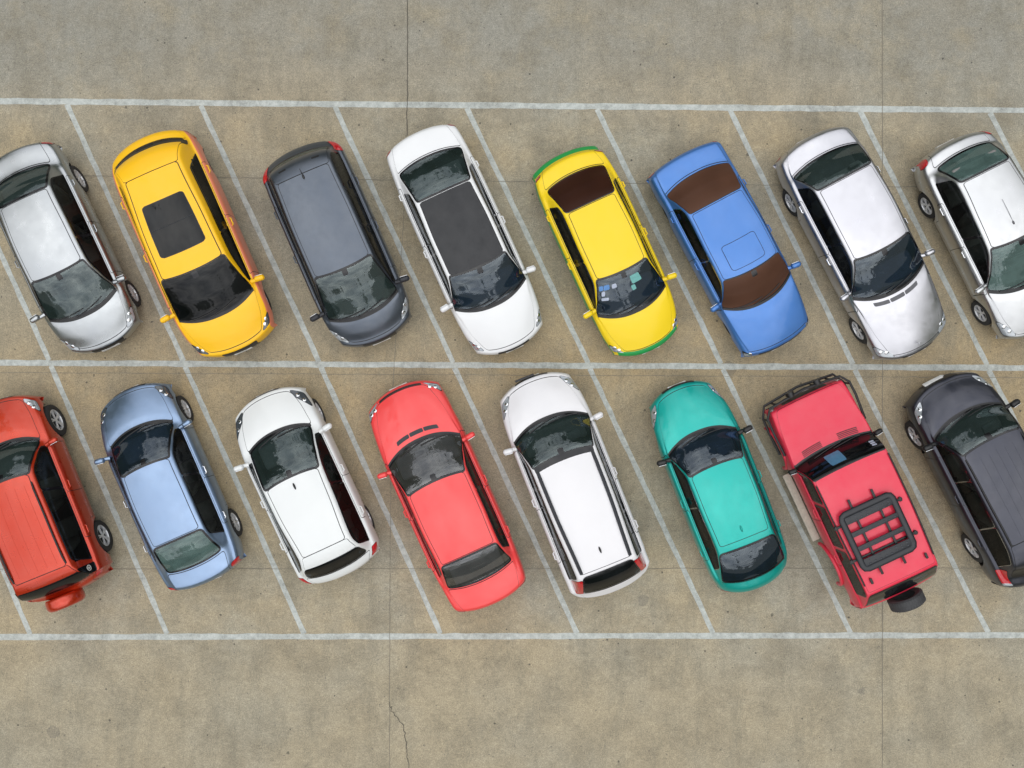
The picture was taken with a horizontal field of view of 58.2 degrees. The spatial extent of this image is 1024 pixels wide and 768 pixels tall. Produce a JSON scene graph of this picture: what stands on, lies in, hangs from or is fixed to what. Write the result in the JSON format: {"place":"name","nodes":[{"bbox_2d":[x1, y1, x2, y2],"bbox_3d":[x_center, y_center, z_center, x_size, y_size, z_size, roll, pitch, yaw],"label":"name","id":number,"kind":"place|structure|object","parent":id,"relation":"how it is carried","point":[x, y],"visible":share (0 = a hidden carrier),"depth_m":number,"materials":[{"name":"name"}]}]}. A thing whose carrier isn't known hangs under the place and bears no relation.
{"place":"outdoors","nodes":[
{"label":"outdoors","id":0,"kind":"place"},
{"bbox_2d":[0,0,1023,767],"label":"pavement","id":1,"kind":"structure","parent":0,"point":[760,702],"depth_m":20.00,"materials":[{"name":"concrete"}]},
{"bbox_2d":[0,561,31,634],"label":"painted line","id":2,"kind":"object","parent":1,"relation":"on","point":[18,608],"visible":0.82,"depth_m":20.00,"materials":[{"name":"paint"}]},
{"bbox_2d":[0,247,50,360],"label":"painted line","id":3,"kind":"object","parent":1,"relation":"on","point":[24,305],"visible":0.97,"depth_m":20.00,"materials":[{"name":"paint"}]},
{"bbox_2d":[0,395,112,612],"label":"orange off roader","id":4,"kind":"object","parent":1,"relation":"on","point":[56,542],"visible":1,"depth_m":18.77,"materials":[{"name":"paint"}]},
{"bbox_2d":[34,445,62,489],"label":"side window","id":5,"kind":"structure","parent":4,"relation":"in","point":[46,473],"depth_m":18.75,"materials":[{"name":"black glass"}]},
{"bbox_2d":[18,572,88,600],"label":"rear window","id":6,"kind":"structure","parent":4,"relation":"in","point":[67,581],"depth_m":18.63,"materials":[{"name":"black glass"}]},
{"bbox_2d":[49,441,81,491],"bbox_3d":[-9.330,1.694,19.241,0.110,0.555,1.148,-22,90,0],"label":"door","id":7,"kind":"structure","parent":4,"relation":"in","point":[60,454],"depth_m":19.14,"materials":[{"name":"orange paint"}]},
{"bbox_2d":[42,487,91,559],"bbox_3d":[-9.036,2.865,18.692,0.193,0.518,1.657,-22,90,0],"label":"side window","id":8,"kind":"structure","parent":4,"relation":"in","point":[57,500],"depth_m":18.70,"materials":[{"name":"black glass"}]},
{"bbox_2d":[67,488,92,536],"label":"door","id":9,"kind":"structure","parent":4,"relation":"in","point":[81,506],"depth_m":19.09,"materials":[{"name":"red paint"}]},
{"bbox_2d":[77,562,96,573],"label":"quarter window","id":10,"kind":"structure","parent":4,"relation":"in","point":[91,567],"depth_m":18.78,"materials":[{"name":"black glass"}]},
{"bbox_2d":[0,142,142,352],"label":"silver sedan","id":11,"kind":"object","parent":1,"relation":"on","point":[85,293],"visible":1,"depth_m":19.09,"materials":[{"name":"paint"}]},
{"bbox_2d":[49,365,168,634],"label":"painted line","id":12,"kind":"object","parent":1,"relation":"on","point":[105,491],"visible":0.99,"depth_m":20.00,"materials":[{"name":"paint"}]},
{"bbox_2d":[64,103,185,361],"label":"painted line","id":13,"kind":"object","parent":1,"relation":"on","point":[123,229],"visible":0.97,"depth_m":20.00,"materials":[{"name":"paint"}]},
{"bbox_2d":[94,383,246,590],"bbox_3d":[-7.220,2.120,19.262,2.185,1.476,4.437,-24,90,0],"label":"steel blue sedan","id":14,"kind":"object","parent":1,"relation":"on","point":[188,523],"visible":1,"depth_m":19.05,"materials":[{"name":"paint"}]},
{"bbox_2d":[112,130,276,356],"bbox_3d":[-6.660,-2.920,19.172,2.325,1.657,4.858,-23,90,0],"label":"yellow crossover","id":15,"kind":"object","parent":1,"relation":"on","point":[209,278],"visible":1,"depth_m":18.60,"materials":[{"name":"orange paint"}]},
{"bbox_2d":[120,197,144,250],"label":"door","id":16,"kind":"structure","parent":15,"relation":"in","point":[125,208],"depth_m":18.97,"materials":[{"name":"orange paint"}]},
{"bbox_2d":[119,187,150,261],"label":"side window","id":17,"kind":"structure","parent":15,"relation":"in","point":[123,195],"depth_m":18.79,"materials":[{"name":"glass"}]},
{"bbox_2d":[115,138,183,170],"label":"rear window","id":18,"kind":"structure","parent":15,"relation":"in","point":[169,138],"depth_m":18.87,"materials":[{"name":"black glass"}]},
{"bbox_2d":[143,250,169,308],"bbox_3d":[-7.351,-2.150,19.272,0.110,0.618,1.333,-23,90,0],"label":"door","id":19,"kind":"structure","parent":15,"relation":"in","point":[145,254],"depth_m":18.97,"materials":[{"name":"orange paint"}]},
{"bbox_2d":[190,154,226,230],"bbox_3d":[-6.222,-3.905,18.751,0.156,0.401,1.783,-23,90,0],"label":"side window","id":20,"kind":"structure","parent":15,"relation":"in","point":[196,168],"depth_m":18.78,"materials":[{"name":"black glass"}]},
{"bbox_2d":[202,162,234,217],"bbox_3d":[-6.123,-4.038,19.272,0.108,0.618,1.213,-23,90,0],"label":"door","id":21,"kind":"structure","parent":15,"relation":"in","point":[217,188],"depth_m":19.03,"materials":[{"name":"orange paint"}]},
{"bbox_2d":[221,226,250,279],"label":"side window","id":22,"kind":"structure","parent":15,"relation":"in","point":[227,237],"depth_m":18.82,"materials":[{"name":"black glass"}]},
{"bbox_2d":[225,215,258,273],"bbox_3d":[-5.626,-2.900,19.272,0.110,0.618,1.333,-24,90,0],"label":"door","id":23,"kind":"structure","parent":15,"relation":"in","point":[250,264],"depth_m":19.05,"materials":[{"name":"orange paint"}]},
{"bbox_2d":[183,366,306,634],"bbox_3d":[-5.809,2.523,19.995,0.127,0.001,6.356,-24,90,0],"label":"painted line","id":24,"kind":"object","parent":1,"relation":"on","point":[227,461],"visible":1,"depth_m":20.00,"materials":[{"name":"paint"}]},
{"bbox_2d":[199,105,320,362],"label":"painted line","id":25,"kind":"object","parent":1,"relation":"on","point":[274,265],"visible":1,"depth_m":20.00,"materials":[{"name":"paint"}]},
{"bbox_2d":[233,387,379,583],"bbox_3d":[-4.360,2.100,19.238,2.225,1.523,4.217,-25,90,0],"label":"white hatchback","id":26,"kind":"object","parent":1,"relation":"on","point":[319,515],"visible":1,"depth_m":19.00,"materials":[{"name":"paint"}]},
{"bbox_2d":[263,141,411,346],"bbox_3d":[-3.640,-2.910,19.181,2.225,1.638,4.397,-23,90,0],"label":"grey people carrier","id":27,"kind":"object","parent":1,"relation":"on","point":[354,280],"visible":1,"depth_m":18.79,"materials":[{"name":"paint"}]},
{"bbox_2d":[268,179,299,254],"bbox_3d":[-4.658,-3.406,18.759,0.174,0.528,1.685,-23,90,0],"label":"side window","id":28,"kind":"structure","parent":27,"relation":"in","point":[270,185],"depth_m":18.78,"materials":[{"name":"black glass"}]},
{"bbox_2d":[274,207,294,251],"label":"door","id":29,"kind":"structure","parent":27,"relation":"in","point":[276,211],"depth_m":19.04,"materials":[{"name":"grey paint"}]},
{"bbox_2d":[270,146,328,172],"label":"rear window","id":30,"kind":"structure","parent":27,"relation":"in","point":[325,146],"depth_m":18.92,"materials":[{"name":"black glass"}]},
{"bbox_2d":[293,252,315,299],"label":"door","id":31,"kind":"structure","parent":27,"relation":"in","point":[295,255],"depth_m":19.04,"materials":[{"name":"grey paint"}]},
{"bbox_2d":[298,252,323,312],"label":"side window","id":32,"kind":"structure","parent":27,"relation":"in","point":[300,256],"depth_m":18.85,"materials":[{"name":"black glass"}]},
{"bbox_2d":[330,152,369,224],"bbox_3d":[-3.309,-3.993,18.759,0.174,0.528,1.685,-23,90,0],"label":"side window","id":33,"kind":"structure","parent":27,"relation":"in","point":[342,171],"depth_m":18.77,"materials":[{"name":"black glass"}]},
{"bbox_2d":[351,173,375,219],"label":"door","id":34,"kind":"structure","parent":27,"relation":"in","point":[364,200],"depth_m":19.06,"materials":[{"name":"grey paint"}]},
{"bbox_2d":[362,224,394,281],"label":"side window","id":35,"kind":"structure","parent":27,"relation":"in","point":[370,234],"depth_m":18.82,"materials":[{"name":"black glass"}]},
{"bbox_2d":[370,218,395,266],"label":"door","id":36,"kind":"structure","parent":27,"relation":"in","point":[374,223],"depth_m":19.06,"materials":[{"name":"grey paint"}]},
{"bbox_2d":[319,366,441,633],"bbox_3d":[-2.854,2.529,19.995,0.130,0.001,6.347,-24,90,0],"label":"painted line","id":37,"kind":"object","parent":1,"relation":"on","point":[404,553],"visible":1,"depth_m":20.00,"materials":[{"name":"paint"}]},
{"bbox_2d":[333,106,454,362],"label":"painted line","id":38,"kind":"object","parent":1,"relation":"on","point":[384,213],"visible":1,"depth_m":20.00,"materials":[{"name":"paint"}]},
{"bbox_2d":[389,17,407,767],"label":"pavement joint","id":39,"kind":"object","parent":1,"relation":"on","point":[390,531],"visible":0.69,"depth_m":19.99,"materials":[{"name":"grey concrete"}]},
{"bbox_2d":[389,702,408,762],"bbox_3d":[-2.316,8.432,19.992,0.272,0.001,3.133,-9,90,0],"label":"pavement crack","id":40,"kind":"object","parent":1,"relation":"on","point":[403,730],"visible":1,"depth_m":19.99,"materials":[{"name":"grey concrete"}]},
{"bbox_2d":[406,0,407,134],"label":"pavement crack","id":41,"kind":"object","parent":1,"relation":"on","point":[407,64],"visible":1,"depth_m":19.99,"materials":[{"name":"grey concrete"}]},
{"bbox_2d":[369,380,525,611],"bbox_3d":[-1.390,2.330,19.272,2.205,1.456,5.018,-24,90,0],"label":"coral red saloon","id":42,"kind":"object","parent":1,"relation":"on","point":[446,496],"visible":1,"depth_m":19.09,"materials":[{"name":"paint"}]},
{"bbox_2d":[385,464,410,519],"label":"door","id":43,"kind":"structure","parent":42,"relation":"in","point":[391,477],"depth_m":19.10,"materials":[{"name":"pink paint"}]},
{"bbox_2d":[391,473,413,518],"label":"side window","id":44,"kind":"structure","parent":42,"relation":"in","point":[402,494],"depth_m":18.93,"materials":[{"name":"black glass"}]},
{"bbox_2d":[409,520,434,571],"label":"door","id":45,"kind":"structure","parent":42,"relation":"in","point":[411,522],"depth_m":19.09,"materials":[{"name":"red paint"}]},
{"bbox_2d":[413,518,440,577],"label":"side window","id":46,"kind":"structure","parent":42,"relation":"in","point":[433,561],"depth_m":18.89,"materials":[{"name":"black glass"}]},
{"bbox_2d":[462,442,482,488],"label":"side window","id":47,"kind":"structure","parent":42,"relation":"in","point":[470,466],"depth_m":18.91,"materials":[{"name":"black glass"}]},
{"bbox_2d":[460,430,488,485],"bbox_3d":[-0.785,1.537,19.339,0.115,0.511,1.308,-24,90,0],"label":"door","id":48,"kind":"structure","parent":42,"relation":"in","point":[469,447],"depth_m":19.12,"materials":[{"name":"pink paint"}]},
{"bbox_2d":[441,543,510,588],"bbox_3d":[-0.748,3.751,18.831,1.439,0.477,0.669,-24,90,0],"label":"rear window","id":49,"kind":"structure","parent":42,"relation":"in","point":[492,544],"depth_m":18.74,"materials":[{"name":"grey glass"}]},
{"bbox_2d":[477,487,508,546],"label":"side window","id":50,"kind":"structure","parent":42,"relation":"in","point":[495,523],"depth_m":18.87,"materials":[{"name":"black glass"}]},
{"bbox_2d":[485,485,509,537],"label":"door","id":51,"kind":"structure","parent":42,"relation":"in","point":[489,491],"depth_m":19.11,"materials":[{"name":"red paint"}]},
{"bbox_2d":[387,124,542,354],"bbox_3d":[-0.970,-3.010,19.272,2.165,1.456,4.997,-24,90,0],"label":"white sedan","id":52,"kind":"object","parent":1,"relation":"on","point":[470,252],"visible":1,"depth_m":19.09,"materials":[{"name":"paint"}]},
{"bbox_2d":[83,175,915,186],"bbox_3d":[0.000,-4.400,19.993,60.006,0.001,0.029,1,90,0],"label":"pavement joint","id":53,"kind":"object","parent":1,"relation":"on","point":[503,181],"visible":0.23,"depth_m":19.99,"materials":[{"name":"grey concrete"}]},
{"bbox_2d":[0,98,1023,112],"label":"painted line","id":54,"kind":"object","parent":1,"relation":"on","point":[379,104],"visible":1,"depth_m":20.00,"materials":[{"name":"paint"}]},
{"bbox_2d":[0,632,1023,639],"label":"painted line","id":55,"kind":"object","parent":1,"relation":"on","point":[396,636],"visible":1,"depth_m":20.00,"materials":[{"name":"paint"}]},
{"bbox_2d":[0,360,1023,370],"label":"painted line","id":56,"kind":"object","parent":1,"relation":"on","point":[779,366],"visible":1,"depth_m":20.00,"materials":[{"name":"paint"}]},
{"bbox_2d":[452,367,578,633],"bbox_3d":[0.084,2.534,19.995,0.127,0.001,6.351,-25,90,0],"label":"painted line","id":57,"kind":"object","parent":1,"relation":"on","point":[509,486],"visible":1,"depth_m":20.00,"materials":[{"name":"paint"}]},
{"bbox_2d":[8,372,1023,377],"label":"pavement joint","id":58,"kind":"object","parent":1,"relation":"on","point":[469,374],"visible":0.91,"depth_m":19.99,"materials":[{"name":"grey concrete"}]},
{"bbox_2d":[465,107,589,363],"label":"painted line","id":59,"kind":"object","parent":1,"relation":"on","point":[504,186],"visible":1,"depth_m":20.00,"materials":[{"name":"paint"}]},
{"bbox_2d":[500,372,649,597],"bbox_3d":[1.262,2.064,19.162,2.205,1.676,4.854,-22,90,0],"label":"white estate suv","id":60,"kind":"object","parent":1,"relation":"on","point":[575,490],"visible":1,"depth_m":18.64,"materials":[{"name":"paint"}]},
{"bbox_2d":[239,568,957,568],"bbox_3d":[0.000,4.010,19.993,60.000,0.001,0.027,0,90,0],"label":"pavement joint","id":61,"kind":"object","parent":1,"relation":"on","point":[552,568],"visible":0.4,"depth_m":19.99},
{"bbox_2d":[532,146,677,355],"bbox_3d":[2.000,-2.780,19.272,2.125,1.456,4.558,-25,90,0],"label":"taxi","id":62,"kind":"object","parent":1,"relation":"on","point":[607,252],"visible":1,"depth_m":19.05,"materials":[{"name":"yellow paint"}]},
{"bbox_2d":[588,368,714,633],"bbox_3d":[3.031,2.538,19.995,0.129,0.001,6.343,-25,90,0],"label":"painted line","id":63,"kind":"object","parent":1,"relation":"on","point":[638,472],"visible":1,"depth_m":20.00,"materials":[{"name":"paint"}]},
{"bbox_2d":[595,108,722,363],"bbox_3d":[3.196,-3.208,19.995,0.129,0.001,6.153,-26,90,0],"label":"painted line","id":64,"kind":"object","parent":1,"relation":"on","point":[622,161],"visible":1,"depth_m":20.00,"materials":[{"name":"paint"}]},
{"bbox_2d":[649,380,786,592],"bbox_3d":[4.330,2.150,19.282,2.125,1.435,4.617,-21,90,0],"label":"teal hatchback","id":65,"kind":"object","parent":1,"relation":"on","point":[708,463],"visible":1,"depth_m":19.09,"materials":[{"name":"green paint"}]},
{"bbox_2d":[646,141,808,356],"bbox_3d":[4.610,-2.810,19.285,2.105,1.430,4.577,-28,90,0],"label":"blue sedan","id":66,"kind":"object","parent":1,"relation":"on","point":[741,268],"visible":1,"depth_m":18.95,"materials":[{"name":"paint"}]},
{"bbox_2d":[721,368,852,633],"bbox_3d":[5.973,2.542,19.995,0.131,0.001,6.367,-26,90,0],"label":"painted line","id":67,"kind":"object","parent":1,"relation":"on","point":[772,471],"visible":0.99,"depth_m":20.00,"materials":[{"name":"paint"}]},
{"bbox_2d":[728,110,854,364],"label":"painted line","id":68,"kind":"object","parent":1,"relation":"on","point":[791,236],"visible":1,"depth_m":20.00,"materials":[{"name":"paint"}]},
{"bbox_2d":[762,373,937,612],"bbox_3d":[7.056,2.327,19.116,2.113,1.768,5.058,-25,90,0],"label":"jeep","id":69,"kind":"object","parent":1,"relation":"on","point":[835,453],"visible":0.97,"depth_m":18.69,"materials":[{"name":"paint"}]},
{"bbox_2d":[792,473,820,520],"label":"door","id":70,"kind":"structure","parent":69,"relation":"in","point":[797,478],"depth_m":19.03,"materials":[{"name":"paint"}]},
{"bbox_2d":[797,472,821,504],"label":"side window","id":71,"kind":"structure","parent":69,"relation":"in","point":[808,483],"depth_m":18.63,"materials":[{"name":"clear glass"}]},
{"bbox_2d":[812,518,841,565],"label":"door","id":72,"kind":"structure","parent":69,"relation":"in","point":[819,525],"depth_m":19.00,"materials":[{"name":"paint"}]},
{"bbox_2d":[815,505,842,548],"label":"side window","id":73,"kind":"structure","parent":69,"relation":"in","point":[835,540],"depth_m":18.61,"materials":[{"name":"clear glass"}]},
{"bbox_2d":[836,549,865,596],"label":"side window","id":74,"kind":"structure","parent":69,"relation":"in","point":[844,559],"depth_m":18.62,"materials":[{"name":"black glass"}]},
{"bbox_2d":[834,489,917,573],"bbox_3d":[7.223,2.922,18.211,1.480,0.158,1.620,-25,90,0],"label":"roof rack","id":75,"kind":"object","parent":69,"relation":"on","point":[874,561],"visible":1,"depth_m":18.15,"materials":[{"name":"black metal"}]},
{"bbox_2d":[865,566,936,606],"bbox_3d":[7.878,4.091,18.594,1.575,0.546,0.379,-25,90,0],"label":"rear window","id":76,"kind":"structure","parent":69,"relation":"in","point":[893,590],"depth_m":18.52,"materials":[{"name":"black glass"}]},
{"bbox_2d":[773,127,945,359],"bbox_3d":[7.400,-2.930,19.272,2.205,1.456,5.117,-28,90,0],"label":"silver saloon","id":77,"kind":"object","parent":1,"relation":"on","point":[840,203],"visible":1,"depth_m":19.09,"materials":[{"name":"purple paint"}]},
{"bbox_2d":[797,201,828,256],"bbox_3d":[6.252,-3.226,19.337,0.111,0.508,1.253,-28,90,0],"label":"door","id":78,"kind":"structure","parent":77,"relation":"in","point":[808,226],"depth_m":19.17,"materials":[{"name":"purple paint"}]},
{"bbox_2d":[798,188,839,246],"bbox_3d":[6.292,-3.439,18.854,0.142,0.439,1.410,-28,90,0],"label":"side window","id":79,"kind":"structure","parent":77,"relation":"in","point":[809,198],"depth_m":18.87,"materials":[{"name":"black glass"}]},
{"bbox_2d":[794,143,870,190],"bbox_3d":[6.589,-4.469,18.830,1.520,0.476,0.649,-28,90,0],"label":"rear window","id":80,"kind":"structure","parent":77,"relation":"in","point":[815,159],"depth_m":18.75,"materials":[{"name":"black glass"}]},
{"bbox_2d":[819,254,857,312],"bbox_3d":[6.849,-2.091,19.339,0.114,0.512,1.386,-28,90,0],"label":"door","id":81,"kind":"structure","parent":77,"relation":"in","point":[828,264],"depth_m":19.22,"materials":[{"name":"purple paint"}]},
{"bbox_2d":[828,244,851,291],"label":"side window","id":82,"kind":"structure","parent":77,"relation":"in","point":[837,252],"depth_m":18.90,"materials":[{"name":"black glass"}]},
{"bbox_2d":[865,154,899,209],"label":"side window","id":83,"kind":"structure","parent":77,"relation":"in","point":[865,154],"depth_m":18.66,"materials":[{"name":"black glass"}]},
{"bbox_2d":[900,211,919,253],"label":"side window","id":84,"kind":"structure","parent":77,"relation":"in","point":[900,211],"depth_m":19.00,"materials":[{"name":"black glass"}]},
{"bbox_2d":[903,218,929,273],"bbox_3d":[8.404,-2.910,19.339,0.114,0.512,1.386,-28,90,0],"label":"door","id":85,"kind":"structure","parent":77,"relation":"in","point":[904,218],"depth_m":19.15,"materials":[{"name":"silver paint"}]},
{"bbox_2d":[882,0,882,767],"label":"pavement joint","id":86,"kind":"object","parent":1,"relation":"on","point":[882,381],"visible":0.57,"depth_m":19.99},
{"bbox_2d":[853,369,989,632],"bbox_3d":[8.901,2.547,19.995,0.130,0.001,6.402,-27,90,0],"label":"painted line","id":87,"kind":"object","parent":1,"relation":"on","point":[937,532],"visible":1,"depth_m":20.00,"materials":[{"name":"paint"}]},
{"bbox_2d":[858,110,988,365],"bbox_3d":[8.944,-3.167,19.995,0.131,0.001,6.161,-27,90,0],"label":"painted line","id":88,"kind":"object","parent":1,"relation":"on","point":[910,212],"visible":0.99,"depth_m":20.00,"materials":[{"name":"paint"}]},
{"bbox_2d":[902,372,1023,587],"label":"charcoal estate suv","id":89,"kind":"object","parent":1,"relation":"on","point":[964,432],"visible":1,"depth_m":18.95,"materials":[{"name":"paint"}]},
{"bbox_2d":[911,131,1023,338],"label":"pale silver sedan","id":90,"kind":"object","parent":1,"relation":"on","point":[970,186],"visible":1,"depth_m":19.07,"materials":[{"name":"paint"}]},
{"bbox_2d":[987,370,1022,429],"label":"painted line","id":91,"kind":"object","parent":1,"relation":"on","point":[997,385],"visible":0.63,"depth_m":20.00,"materials":[{"name":"paint"}]},
{"bbox_2d":[988,112,1023,177],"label":"painted line","id":92,"kind":"object","parent":1,"relation":"on","point":[991,115],"visible":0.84,"depth_m":20.00,"materials":[{"name":"paint"}]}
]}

